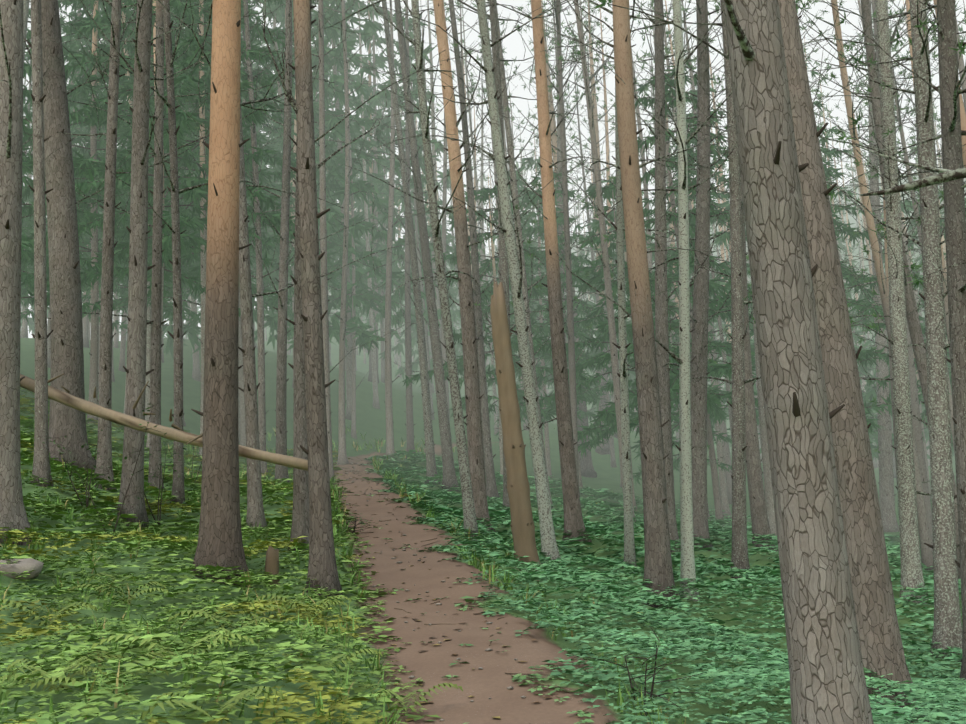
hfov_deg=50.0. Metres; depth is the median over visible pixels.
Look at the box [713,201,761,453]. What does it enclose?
spruce
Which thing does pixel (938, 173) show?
pine
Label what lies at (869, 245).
pine
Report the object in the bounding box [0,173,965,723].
terrain
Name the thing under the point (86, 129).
spruce
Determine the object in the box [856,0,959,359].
tree
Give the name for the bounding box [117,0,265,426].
spruce
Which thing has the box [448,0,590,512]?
pine
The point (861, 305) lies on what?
spruce
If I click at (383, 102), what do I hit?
spruce
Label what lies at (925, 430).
spruce
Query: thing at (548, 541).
pine
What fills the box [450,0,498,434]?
pine
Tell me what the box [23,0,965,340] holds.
sky
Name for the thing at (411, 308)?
pine
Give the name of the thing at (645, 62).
pine
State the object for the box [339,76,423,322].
spruce
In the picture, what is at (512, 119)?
pine
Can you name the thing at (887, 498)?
pine
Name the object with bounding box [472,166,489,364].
pine
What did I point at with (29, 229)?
spruce
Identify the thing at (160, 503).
sapling
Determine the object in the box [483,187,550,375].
spruce
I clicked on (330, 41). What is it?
spruce
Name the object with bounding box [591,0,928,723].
pine
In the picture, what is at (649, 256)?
pine
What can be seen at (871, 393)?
spruce
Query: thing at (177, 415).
pine
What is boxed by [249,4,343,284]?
spruce
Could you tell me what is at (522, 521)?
broken snag trunk
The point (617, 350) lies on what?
spruce
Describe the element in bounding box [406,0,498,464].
pine
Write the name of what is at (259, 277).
pine
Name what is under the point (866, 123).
pine
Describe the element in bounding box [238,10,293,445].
pine
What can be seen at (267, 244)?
spruce
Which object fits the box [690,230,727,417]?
pine
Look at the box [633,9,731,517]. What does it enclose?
tree
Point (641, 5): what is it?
pine
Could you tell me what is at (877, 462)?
pine
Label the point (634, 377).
spruce
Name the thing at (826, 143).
pine
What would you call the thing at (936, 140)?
pine
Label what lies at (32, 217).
spruce
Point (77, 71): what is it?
pine
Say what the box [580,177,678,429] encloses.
spruce
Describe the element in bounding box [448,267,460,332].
spruce
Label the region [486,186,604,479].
spruce
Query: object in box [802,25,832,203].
pine
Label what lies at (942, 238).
pine
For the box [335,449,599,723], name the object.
path litter
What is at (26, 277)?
spruce
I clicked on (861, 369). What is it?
spruce
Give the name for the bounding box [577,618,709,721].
sapling
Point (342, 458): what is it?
tree
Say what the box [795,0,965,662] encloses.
pine
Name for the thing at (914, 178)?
pine
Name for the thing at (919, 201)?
pine
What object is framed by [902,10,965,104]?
pine
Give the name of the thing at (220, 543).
pine
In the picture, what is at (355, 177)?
spruce
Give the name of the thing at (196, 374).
spruce
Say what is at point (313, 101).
spruce
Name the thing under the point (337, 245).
spruce
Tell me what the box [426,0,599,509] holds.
pine
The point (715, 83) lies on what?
pine
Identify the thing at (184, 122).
spruce
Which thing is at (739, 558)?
pine
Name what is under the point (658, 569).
pine
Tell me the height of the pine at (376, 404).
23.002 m
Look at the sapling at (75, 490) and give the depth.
11.40 m
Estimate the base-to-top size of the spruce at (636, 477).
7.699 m
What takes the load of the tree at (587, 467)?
on the terrain
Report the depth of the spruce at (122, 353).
39.96 m
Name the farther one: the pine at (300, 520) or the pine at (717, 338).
the pine at (717, 338)
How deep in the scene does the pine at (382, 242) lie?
59.85 m
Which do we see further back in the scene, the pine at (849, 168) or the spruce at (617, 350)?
the pine at (849, 168)
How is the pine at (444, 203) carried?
on the terrain
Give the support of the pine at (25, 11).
on the terrain
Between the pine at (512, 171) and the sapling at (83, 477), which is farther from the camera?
the pine at (512, 171)
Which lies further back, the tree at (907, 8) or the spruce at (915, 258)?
the spruce at (915, 258)
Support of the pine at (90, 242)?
on the terrain
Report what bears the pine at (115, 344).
on the terrain
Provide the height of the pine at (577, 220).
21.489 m
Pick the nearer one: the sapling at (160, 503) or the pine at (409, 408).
the sapling at (160, 503)
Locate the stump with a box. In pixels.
[263,546,279,586]
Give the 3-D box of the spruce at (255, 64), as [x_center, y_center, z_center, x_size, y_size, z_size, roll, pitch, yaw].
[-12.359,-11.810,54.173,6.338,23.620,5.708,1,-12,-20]
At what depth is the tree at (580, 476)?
33.68 m
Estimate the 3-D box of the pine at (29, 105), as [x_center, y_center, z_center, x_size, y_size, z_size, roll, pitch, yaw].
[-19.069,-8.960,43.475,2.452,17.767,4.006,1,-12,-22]
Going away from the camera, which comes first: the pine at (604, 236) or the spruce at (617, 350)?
the pine at (604, 236)
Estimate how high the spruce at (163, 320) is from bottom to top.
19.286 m
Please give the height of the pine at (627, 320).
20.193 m
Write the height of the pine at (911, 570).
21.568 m
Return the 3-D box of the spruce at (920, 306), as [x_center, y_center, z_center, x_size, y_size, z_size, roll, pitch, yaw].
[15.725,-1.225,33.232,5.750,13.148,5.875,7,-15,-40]
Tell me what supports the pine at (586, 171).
on the terrain
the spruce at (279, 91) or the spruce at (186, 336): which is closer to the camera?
the spruce at (279, 91)
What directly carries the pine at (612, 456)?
on the terrain
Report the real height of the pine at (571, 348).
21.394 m
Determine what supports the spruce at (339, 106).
on the terrain
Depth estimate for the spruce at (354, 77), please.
56.45 m
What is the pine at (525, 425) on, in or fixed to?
on the terrain
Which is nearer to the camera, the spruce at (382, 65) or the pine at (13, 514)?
the pine at (13, 514)
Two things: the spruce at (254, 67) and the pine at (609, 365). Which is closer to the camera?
the pine at (609, 365)
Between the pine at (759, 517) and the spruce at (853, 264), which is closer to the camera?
the pine at (759, 517)
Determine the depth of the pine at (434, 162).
50.45 m
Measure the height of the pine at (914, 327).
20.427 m
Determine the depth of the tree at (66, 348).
15.37 m
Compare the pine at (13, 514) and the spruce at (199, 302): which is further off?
the spruce at (199, 302)
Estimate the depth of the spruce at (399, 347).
54.07 m
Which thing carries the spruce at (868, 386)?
on the terrain
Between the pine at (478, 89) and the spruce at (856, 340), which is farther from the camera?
the pine at (478, 89)
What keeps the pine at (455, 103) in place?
on the terrain
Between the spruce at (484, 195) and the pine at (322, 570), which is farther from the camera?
the spruce at (484, 195)
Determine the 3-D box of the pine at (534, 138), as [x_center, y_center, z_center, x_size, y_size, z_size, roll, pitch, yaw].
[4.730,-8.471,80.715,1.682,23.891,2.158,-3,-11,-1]
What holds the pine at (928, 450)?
on the terrain
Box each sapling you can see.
[36,430,109,510]
[60,404,166,539]
[144,448,193,524]
[165,444,201,484]
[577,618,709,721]
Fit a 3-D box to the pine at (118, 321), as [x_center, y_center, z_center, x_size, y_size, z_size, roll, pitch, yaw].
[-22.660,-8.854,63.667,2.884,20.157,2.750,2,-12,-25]
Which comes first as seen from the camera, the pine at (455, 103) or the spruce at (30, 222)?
the spruce at (30, 222)
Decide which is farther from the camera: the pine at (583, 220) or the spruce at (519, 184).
the pine at (583, 220)
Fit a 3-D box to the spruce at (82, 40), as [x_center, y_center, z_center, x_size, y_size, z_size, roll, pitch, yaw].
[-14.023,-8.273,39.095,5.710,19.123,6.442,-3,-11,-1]
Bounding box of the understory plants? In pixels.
[0,387,965,723]
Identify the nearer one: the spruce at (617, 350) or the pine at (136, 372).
the pine at (136, 372)
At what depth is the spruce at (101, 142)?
30.34 m
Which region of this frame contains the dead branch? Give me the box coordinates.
[855,145,965,195]
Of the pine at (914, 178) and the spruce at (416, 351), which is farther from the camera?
the spruce at (416, 351)
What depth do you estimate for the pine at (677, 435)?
58.06 m
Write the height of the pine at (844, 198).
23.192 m
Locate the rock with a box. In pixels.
[0,558,43,580]
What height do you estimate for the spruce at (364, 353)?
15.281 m
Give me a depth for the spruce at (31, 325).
55.89 m
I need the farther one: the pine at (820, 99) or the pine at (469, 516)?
the pine at (820, 99)
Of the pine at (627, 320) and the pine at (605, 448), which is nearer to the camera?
the pine at (605, 448)
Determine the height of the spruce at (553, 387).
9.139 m
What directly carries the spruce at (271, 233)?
on the terrain
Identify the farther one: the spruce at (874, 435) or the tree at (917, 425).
the spruce at (874, 435)
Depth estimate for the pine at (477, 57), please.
53.92 m
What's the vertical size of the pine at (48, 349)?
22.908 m
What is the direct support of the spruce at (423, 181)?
on the terrain
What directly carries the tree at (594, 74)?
on the terrain
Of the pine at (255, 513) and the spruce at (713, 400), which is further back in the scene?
the spruce at (713, 400)
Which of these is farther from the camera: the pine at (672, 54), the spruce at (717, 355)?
the spruce at (717, 355)
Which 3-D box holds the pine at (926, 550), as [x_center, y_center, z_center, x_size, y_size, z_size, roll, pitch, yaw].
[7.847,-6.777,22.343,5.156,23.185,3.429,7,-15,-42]
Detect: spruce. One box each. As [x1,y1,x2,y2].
[20,215,47,332]
[21,0,196,424]
[21,0,294,451]
[21,10,127,333]
[21,27,128,318]
[21,183,47,310]
[22,5,153,391]
[22,7,200,413]
[22,114,48,307]
[24,1,120,347]
[26,0,151,381]
[45,0,208,420]
[79,9,184,371]
[87,0,294,455]
[114,0,295,307]
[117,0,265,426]
[118,69,206,362]
[119,11,271,380]
[121,107,264,359]
[163,307,200,338]
[170,0,296,444]
[183,39,289,273]
[186,285,197,338]
[240,1,383,348]
[240,21,279,182]
[240,60,275,348]
[242,0,344,387]
[247,0,361,285]
[248,0,369,361]
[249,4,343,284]
[250,16,349,283]
[263,1,404,353]
[276,14,391,315]
[287,0,425,438]
[312,0,404,419]
[312,13,384,296]
[316,1,395,370]
[328,0,430,381]
[328,33,393,370]
[331,81,424,382]
[334,0,431,382]
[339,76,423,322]
[339,252,393,363]
[350,11,480,419]
[378,63,457,340]
[379,248,462,388]
[391,246,460,393]
[400,176,585,474]
[402,252,460,392]
[413,168,489,358]
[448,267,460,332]
[480,166,572,397]
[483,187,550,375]
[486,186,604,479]
[488,170,628,428]
[490,152,595,425]
[516,238,567,395]
[522,176,679,510]
[542,310,593,408]
[546,261,594,385]
[549,274,632,405]
[567,252,633,413]
[578,248,627,348]
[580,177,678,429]
[591,46,757,520]
[627,298,731,488]
[628,179,730,388]
[630,86,758,472]
[709,308,761,462]
[712,289,755,428]
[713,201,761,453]
[747,60,951,441]
[836,209,868,307]
[838,238,891,416]
[839,236,869,329]
[844,283,927,458]
[849,200,953,461]
[851,310,893,459]
[852,328,924,451]
[854,345,877,420]
[859,361,929,480]
[871,209,951,429]
[891,167,965,450]
[906,211,922,312]
[917,288,928,442]
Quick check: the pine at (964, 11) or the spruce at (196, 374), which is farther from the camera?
the spruce at (196, 374)
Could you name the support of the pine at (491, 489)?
on the terrain
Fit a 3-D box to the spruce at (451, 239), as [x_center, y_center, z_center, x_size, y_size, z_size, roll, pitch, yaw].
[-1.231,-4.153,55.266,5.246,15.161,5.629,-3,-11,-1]
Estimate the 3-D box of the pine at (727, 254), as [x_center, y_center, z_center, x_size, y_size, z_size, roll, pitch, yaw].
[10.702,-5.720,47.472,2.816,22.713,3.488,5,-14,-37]
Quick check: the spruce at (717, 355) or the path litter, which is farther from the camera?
the spruce at (717, 355)
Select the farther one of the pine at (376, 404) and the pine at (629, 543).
the pine at (376, 404)
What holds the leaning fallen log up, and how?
on the terrain
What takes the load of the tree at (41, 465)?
on the terrain
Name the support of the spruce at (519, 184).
on the terrain
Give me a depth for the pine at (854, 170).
91.06 m
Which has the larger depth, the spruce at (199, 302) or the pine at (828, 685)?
the spruce at (199, 302)
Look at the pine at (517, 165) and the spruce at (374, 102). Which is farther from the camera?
the pine at (517, 165)
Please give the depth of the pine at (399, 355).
69.25 m
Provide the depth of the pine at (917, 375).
39.83 m
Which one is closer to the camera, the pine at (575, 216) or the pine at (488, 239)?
the pine at (575, 216)
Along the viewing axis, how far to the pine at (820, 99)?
27.75 m
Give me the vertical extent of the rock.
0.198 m
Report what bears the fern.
on the terrain
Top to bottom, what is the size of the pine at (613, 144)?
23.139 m
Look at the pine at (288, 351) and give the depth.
60.70 m
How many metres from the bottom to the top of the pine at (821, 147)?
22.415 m
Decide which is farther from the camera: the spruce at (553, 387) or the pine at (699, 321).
the spruce at (553, 387)
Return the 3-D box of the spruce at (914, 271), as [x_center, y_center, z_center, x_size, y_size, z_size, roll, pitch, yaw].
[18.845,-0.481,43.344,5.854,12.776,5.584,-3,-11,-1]
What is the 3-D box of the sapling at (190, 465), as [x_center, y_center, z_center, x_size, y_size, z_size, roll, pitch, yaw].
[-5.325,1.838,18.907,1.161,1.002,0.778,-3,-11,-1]
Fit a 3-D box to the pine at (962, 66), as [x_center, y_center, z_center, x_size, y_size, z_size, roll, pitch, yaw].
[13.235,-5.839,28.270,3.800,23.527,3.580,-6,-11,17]
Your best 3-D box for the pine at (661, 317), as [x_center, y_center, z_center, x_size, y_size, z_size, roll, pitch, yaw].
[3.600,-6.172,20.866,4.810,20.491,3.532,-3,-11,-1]
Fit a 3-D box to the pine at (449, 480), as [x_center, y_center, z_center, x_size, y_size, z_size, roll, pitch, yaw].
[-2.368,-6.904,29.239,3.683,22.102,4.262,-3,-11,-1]
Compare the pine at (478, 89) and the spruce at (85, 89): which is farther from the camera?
the pine at (478, 89)
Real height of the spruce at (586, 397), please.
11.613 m
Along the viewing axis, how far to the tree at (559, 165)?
40.12 m
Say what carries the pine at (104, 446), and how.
on the terrain
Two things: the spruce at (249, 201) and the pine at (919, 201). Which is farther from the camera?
the pine at (919, 201)
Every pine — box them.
[0,0,33,545]
[20,113,32,337]
[22,0,96,217]
[22,50,32,176]
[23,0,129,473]
[23,0,341,508]
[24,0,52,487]
[45,0,195,489]
[47,0,80,367]
[47,0,294,490]
[60,13,104,147]
[64,7,105,339]
[80,0,267,527]
[113,292,118,347]
[118,298,119,340]
[158,0,392,532]
[170,0,314,587]
[185,0,444,553]
[196,0,327,478]
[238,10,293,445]
[245,0,390,482]
[259,0,386,598]
[267,0,400,478]
[277,102,289,354]
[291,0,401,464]
[313,2,387,408]
[316,0,490,541]
[326,172,338,365]
[333,0,460,491]
[346,0,573,533]
[348,0,470,484]
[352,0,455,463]
[368,0,439,458]
[373,0,586,565]
[375,65,384,360]
[377,76,396,364]
[388,0,529,501]
[397,153,401,377]
[398,79,414,374]
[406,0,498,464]
[411,0,449,411]
[412,45,455,235]
[420,0,442,279]
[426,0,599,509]
[426,121,440,391]
[430,0,462,438]
[433,68,450,392]
[439,81,480,210]
[440,26,521,343]
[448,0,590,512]
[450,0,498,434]
[455,39,480,286]
[464,0,604,542]
[469,48,486,367]
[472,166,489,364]
[483,59,539,398]
[484,187,492,278]
[488,145,494,286]
[489,27,536,430]
[502,47,514,321]
[503,0,625,507]
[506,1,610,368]
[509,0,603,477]
[515,0,725,608]
[515,110,539,358]
[521,159,548,393]
[526,0,677,521]
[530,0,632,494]
[530,114,537,188]
[539,0,740,573]
[548,0,744,552]
[554,30,616,467]
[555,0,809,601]
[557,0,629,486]
[566,2,612,401]
[569,0,638,454]
[570,169,581,316]
[571,168,595,371]
[574,136,611,401]
[574,139,589,372]
[575,177,589,300]
[576,8,617,437]
[581,1,719,492]
[589,0,744,550]
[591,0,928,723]
[601,7,724,525]
[602,62,667,356]
[606,0,867,577]
[611,154,649,430]
[632,1,686,317]
[633,8,679,439]
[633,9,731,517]
[635,0,728,379]
[643,52,678,441]
[653,1,836,327]
[664,35,722,362]
[668,11,833,551]
[681,0,731,504]
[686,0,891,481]
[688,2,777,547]
[689,61,729,278]
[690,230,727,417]
[695,94,731,390]
[709,36,760,443]
[713,27,886,362]
[713,187,726,263]
[723,7,867,316]
[724,0,873,723]
[756,0,965,603]
[795,0,954,571]
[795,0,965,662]
[797,0,849,294]
[799,0,965,585]
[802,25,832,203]
[809,8,942,490]
[811,88,876,468]
[817,57,848,248]
[819,27,922,398]
[819,107,836,190]
[822,0,940,531]
[822,0,965,684]
[822,116,865,384]
[826,93,878,467]
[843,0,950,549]
[843,145,876,413]
[844,0,943,429]
[844,125,869,338]
[845,136,867,255]
[845,136,895,477]
[855,144,888,349]
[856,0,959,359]
[858,85,934,498]
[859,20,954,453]
[859,141,872,270]
[862,118,881,187]
[867,138,925,338]
[880,199,929,465]
[891,0,965,210]
[891,1,946,434]
[897,145,922,274]
[898,17,965,291]
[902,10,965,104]
[909,105,965,243]
[909,157,947,343]
[931,73,943,203]
[933,103,943,215]
[933,110,941,168]
[958,9,965,52]
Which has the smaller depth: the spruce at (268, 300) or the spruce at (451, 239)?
the spruce at (268, 300)
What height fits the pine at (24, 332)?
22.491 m
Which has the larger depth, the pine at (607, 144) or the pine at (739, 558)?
the pine at (607, 144)
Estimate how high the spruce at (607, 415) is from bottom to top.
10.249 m
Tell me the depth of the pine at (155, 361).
17.14 m
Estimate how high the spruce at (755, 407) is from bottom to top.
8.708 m
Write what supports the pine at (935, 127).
on the terrain
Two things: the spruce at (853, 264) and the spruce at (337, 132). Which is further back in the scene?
the spruce at (853, 264)
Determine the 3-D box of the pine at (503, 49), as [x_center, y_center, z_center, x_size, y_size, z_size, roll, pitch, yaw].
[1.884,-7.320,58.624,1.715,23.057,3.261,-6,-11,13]
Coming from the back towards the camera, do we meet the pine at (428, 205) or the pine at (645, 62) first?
the pine at (428, 205)
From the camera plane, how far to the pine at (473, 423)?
17.38 m
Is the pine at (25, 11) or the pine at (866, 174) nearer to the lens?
the pine at (25, 11)
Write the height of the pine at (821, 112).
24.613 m
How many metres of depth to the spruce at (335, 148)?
47.80 m
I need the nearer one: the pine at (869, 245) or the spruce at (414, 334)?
the spruce at (414, 334)
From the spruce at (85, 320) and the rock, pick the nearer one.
the rock
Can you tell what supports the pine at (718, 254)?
on the terrain
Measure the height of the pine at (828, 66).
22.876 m
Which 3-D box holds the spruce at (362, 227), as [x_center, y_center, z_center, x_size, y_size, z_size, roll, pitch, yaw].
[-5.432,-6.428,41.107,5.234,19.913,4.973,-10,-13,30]
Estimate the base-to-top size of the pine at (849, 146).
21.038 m
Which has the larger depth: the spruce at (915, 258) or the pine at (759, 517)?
the spruce at (915, 258)
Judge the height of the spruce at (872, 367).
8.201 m
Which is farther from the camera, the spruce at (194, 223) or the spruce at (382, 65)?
the spruce at (382, 65)
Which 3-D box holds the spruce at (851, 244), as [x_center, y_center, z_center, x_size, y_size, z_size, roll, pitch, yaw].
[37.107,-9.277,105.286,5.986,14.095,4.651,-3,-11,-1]
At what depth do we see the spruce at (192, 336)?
38.35 m
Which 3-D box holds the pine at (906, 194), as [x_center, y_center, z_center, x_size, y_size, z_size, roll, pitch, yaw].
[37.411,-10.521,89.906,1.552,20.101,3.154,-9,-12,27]
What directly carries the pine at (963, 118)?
on the terrain
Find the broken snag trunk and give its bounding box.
[490,280,542,581]
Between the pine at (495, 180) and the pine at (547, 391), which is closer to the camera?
the pine at (495, 180)
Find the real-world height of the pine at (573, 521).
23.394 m
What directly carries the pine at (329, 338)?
on the terrain
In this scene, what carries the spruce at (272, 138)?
on the terrain
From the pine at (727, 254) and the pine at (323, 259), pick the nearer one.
the pine at (323, 259)
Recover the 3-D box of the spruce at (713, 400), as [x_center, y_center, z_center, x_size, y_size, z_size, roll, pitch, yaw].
[5.348,-2.023,27.774,5.138,13.787,5.510,-3,-11,-1]
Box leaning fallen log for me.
[20,373,307,470]
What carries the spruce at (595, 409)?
on the terrain
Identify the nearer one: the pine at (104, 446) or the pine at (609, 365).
the pine at (104, 446)
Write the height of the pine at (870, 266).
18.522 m
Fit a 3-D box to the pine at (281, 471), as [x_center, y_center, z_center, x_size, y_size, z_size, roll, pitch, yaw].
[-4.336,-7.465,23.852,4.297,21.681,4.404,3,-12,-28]
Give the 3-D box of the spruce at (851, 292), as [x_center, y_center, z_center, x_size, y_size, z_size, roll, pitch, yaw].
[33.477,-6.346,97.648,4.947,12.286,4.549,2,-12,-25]
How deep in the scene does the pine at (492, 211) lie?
99.86 m
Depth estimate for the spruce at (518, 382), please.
59.87 m
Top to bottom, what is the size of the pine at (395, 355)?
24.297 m
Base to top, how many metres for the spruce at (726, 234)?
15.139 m
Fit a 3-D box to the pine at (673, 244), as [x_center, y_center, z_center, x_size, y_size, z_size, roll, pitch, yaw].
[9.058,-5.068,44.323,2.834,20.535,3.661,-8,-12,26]
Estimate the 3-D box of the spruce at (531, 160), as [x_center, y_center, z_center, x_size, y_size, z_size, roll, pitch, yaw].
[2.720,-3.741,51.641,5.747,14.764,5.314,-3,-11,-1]
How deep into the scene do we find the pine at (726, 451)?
36.99 m
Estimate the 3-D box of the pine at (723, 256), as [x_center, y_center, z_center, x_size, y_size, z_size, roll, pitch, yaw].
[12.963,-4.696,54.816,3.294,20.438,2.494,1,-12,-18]
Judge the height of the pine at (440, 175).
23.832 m
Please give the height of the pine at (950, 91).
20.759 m
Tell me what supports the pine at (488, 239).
on the terrain
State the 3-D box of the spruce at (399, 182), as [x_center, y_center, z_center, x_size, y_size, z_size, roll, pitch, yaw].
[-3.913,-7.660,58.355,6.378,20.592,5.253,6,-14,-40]
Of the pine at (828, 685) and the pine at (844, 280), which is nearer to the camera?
the pine at (828, 685)
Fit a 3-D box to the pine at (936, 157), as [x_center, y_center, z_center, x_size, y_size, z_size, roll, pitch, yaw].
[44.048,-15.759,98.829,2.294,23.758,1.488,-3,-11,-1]
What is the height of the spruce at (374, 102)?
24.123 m
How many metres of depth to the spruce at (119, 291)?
33.13 m
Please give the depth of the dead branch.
5.72 m
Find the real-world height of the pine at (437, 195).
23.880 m
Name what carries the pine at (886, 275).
on the terrain
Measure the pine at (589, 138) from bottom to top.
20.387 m
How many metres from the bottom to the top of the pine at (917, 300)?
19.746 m
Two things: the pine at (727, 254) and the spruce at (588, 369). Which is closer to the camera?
the pine at (727, 254)
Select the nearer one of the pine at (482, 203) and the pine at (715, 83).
the pine at (715, 83)
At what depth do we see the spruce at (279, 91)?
45.70 m
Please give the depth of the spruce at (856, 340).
45.18 m
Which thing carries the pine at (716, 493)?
on the terrain
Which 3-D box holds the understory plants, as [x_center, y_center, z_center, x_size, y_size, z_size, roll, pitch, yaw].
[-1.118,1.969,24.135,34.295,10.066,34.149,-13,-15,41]
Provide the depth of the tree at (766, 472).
23.43 m
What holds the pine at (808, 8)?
on the terrain
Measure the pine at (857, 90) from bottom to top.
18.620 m
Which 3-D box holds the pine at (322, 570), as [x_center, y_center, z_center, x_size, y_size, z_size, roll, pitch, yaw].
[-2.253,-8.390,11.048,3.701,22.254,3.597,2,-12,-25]
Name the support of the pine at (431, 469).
on the terrain
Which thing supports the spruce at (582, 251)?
on the terrain
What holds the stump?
on the terrain
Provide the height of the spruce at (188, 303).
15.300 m

